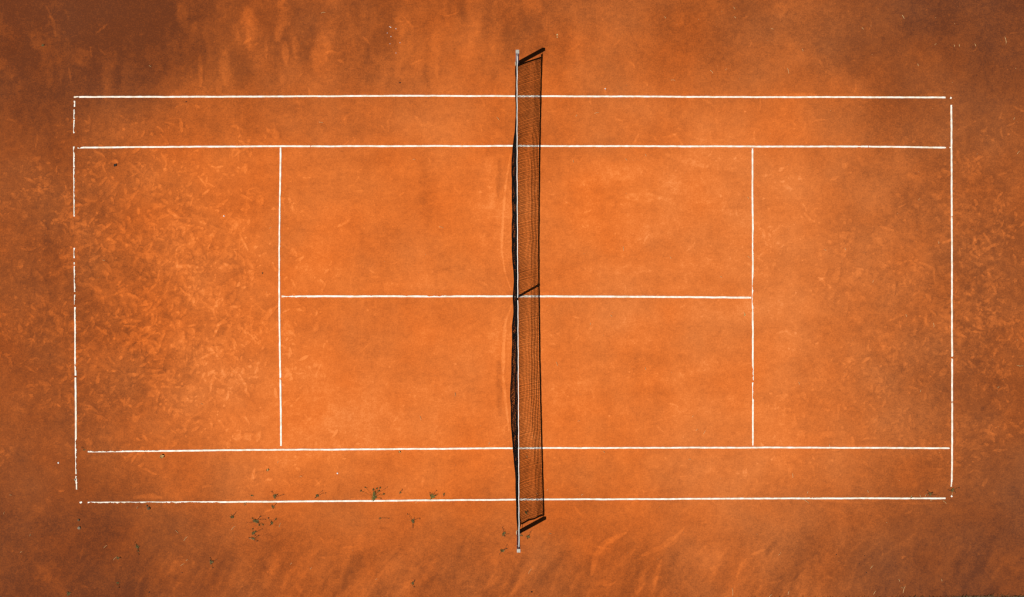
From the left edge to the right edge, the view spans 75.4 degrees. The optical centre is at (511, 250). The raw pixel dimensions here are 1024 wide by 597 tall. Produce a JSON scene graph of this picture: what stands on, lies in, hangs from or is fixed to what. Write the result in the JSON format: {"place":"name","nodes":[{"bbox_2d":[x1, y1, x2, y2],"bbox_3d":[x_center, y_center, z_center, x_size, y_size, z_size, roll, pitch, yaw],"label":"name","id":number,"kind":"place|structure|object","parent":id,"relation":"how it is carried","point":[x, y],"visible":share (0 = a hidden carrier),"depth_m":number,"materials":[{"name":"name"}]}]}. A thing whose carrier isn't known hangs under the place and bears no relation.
{"place":"outdoors","nodes":[
{"label":"outdoors","id":0,"kind":"place"},
{"bbox_2d":[0,0,1023,596],"bbox_3d":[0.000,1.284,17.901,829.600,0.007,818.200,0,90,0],"label":"clay ground","id":1,"kind":"structure","parent":0,"point":[182,324],"depth_m":17.90,"materials":[{"name":"orange soil"}]},
{"bbox_2d":[73,101,76,488],"bbox_3d":[-11.806,1.191,17.901,0.068,0.015,10.500,0,90,0],"label":"court line","id":2,"kind":"object","parent":1,"relation":"on","point":[74,324],"visible":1,"depth_m":17.89,"materials":[{"name":"white paint"}]},
{"bbox_2d":[278,147,281,445],"bbox_3d":[-6.266,1.235,17.901,0.095,0.015,8.062,0,90,0],"label":"court line","id":3,"kind":"object","parent":1,"relation":"on","point":[279,306],"visible":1,"depth_m":17.89,"materials":[{"name":"white paint"}]},
{"bbox_2d":[360,487,383,500],"bbox_3d":[-3.738,6.571,17.877,0.773,0.039,0.429,0,90,0],"label":"weed","id":4,"kind":"object","parent":1,"relation":"on","point":[374,497],"visible":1,"depth_m":17.88,"materials":[{"name":"green plant"}]},
{"bbox_2d":[74,95,951,98],"bbox_3d":[0.024,-4.169,17.901,23.723,0.015,0.092,0,90,0],"label":"court line","id":5,"kind":"object","parent":1,"relation":"on","point":[509,96],"visible":1,"depth_m":17.89,"materials":[{"name":"white paint"}]},
{"bbox_2d":[80,497,945,502],"bbox_3d":[0.012,6.729,17.894,23.400,0.002,0.075,0,90,0],"label":"court line","id":6,"kind":"object","parent":1,"relation":"on","point":[524,499],"visible":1,"depth_m":17.89,"materials":[{"name":"white paint"}]},
{"bbox_2d":[81,145,950,147],"bbox_3d":[0.059,-2.819,17.901,23.593,0.015,0.095,0,90,0],"label":"court line","id":7,"kind":"object","parent":1,"relation":"on","point":[496,146],"visible":1,"depth_m":17.89,"materials":[{"name":"white paint"}]},
{"bbox_2d":[282,295,750,298],"bbox_3d":[0.118,1.232,17.894,12.688,0.002,0.073,0,90,0],"label":"court line","id":8,"kind":"object","parent":1,"relation":"on","point":[518,296],"visible":0.98,"depth_m":17.89,"materials":[{"name":"white paint"}]},
{"bbox_2d":[515,50,518,65],"bbox_3d":[0.139,-5.056,17.360,0.112,1.120,0.122,0,90,0],"label":"net post","id":9,"kind":"object","parent":1,"relation":"on","point":[517,56],"visible":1,"depth_m":17.18,"materials":[{"name":"white metal"}]},
{"bbox_2d":[510,53,520,541],"bbox_3d":[0.064,1.273,17.361,0.270,1.078,12.598,0,90,0],"label":"tennis net","id":10,"kind":"object","parent":9,"relation":"attached to","point":[515,409],"visible":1,"depth_m":17.19,"materials":[{"name":"black fabric"}]},
{"bbox_2d":[516,530,519,552],"bbox_3d":[0.169,7.599,17.360,0.112,1.120,0.122,0,90,0],"label":"net post","id":11,"kind":"object","parent":1,"relation":"on","point":[518,547],"visible":0.91,"depth_m":17.14,"materials":[{"name":"white metal"}]},
{"bbox_2d":[88,447,949,451],"bbox_3d":[0.181,5.348,17.894,23.288,0.002,0.094,0,90,0],"label":"court line","id":12,"kind":"object","parent":1,"relation":"on","point":[533,448],"visible":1,"depth_m":17.89,"materials":[{"name":"white paint"}]},
{"bbox_2d":[752,148,753,444],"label":"court line","id":13,"kind":"object","parent":1,"relation":"on","point":[752,309],"visible":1,"depth_m":17.89,"materials":[{"name":"white paint"}]},
{"bbox_2d":[950,105,952,496],"bbox_3d":[11.883,1.353,17.901,0.071,0.015,10.598,0,90,0],"label":"court line","id":14,"kind":"object","parent":1,"relation":"on","point":[951,312],"visible":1,"depth_m":17.89,"materials":[{"name":"white paint"}]},
{"bbox_2d":[915,594,1022,596],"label":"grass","id":15,"kind":"structure","parent":0,"point":[985,596],"depth_m":17.87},
{"bbox_2d":[955,596,1023,596],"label":"verge","id":16,"kind":"structure","parent":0,"point":[988,596],"depth_m":17.89,"materials":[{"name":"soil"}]}
]}

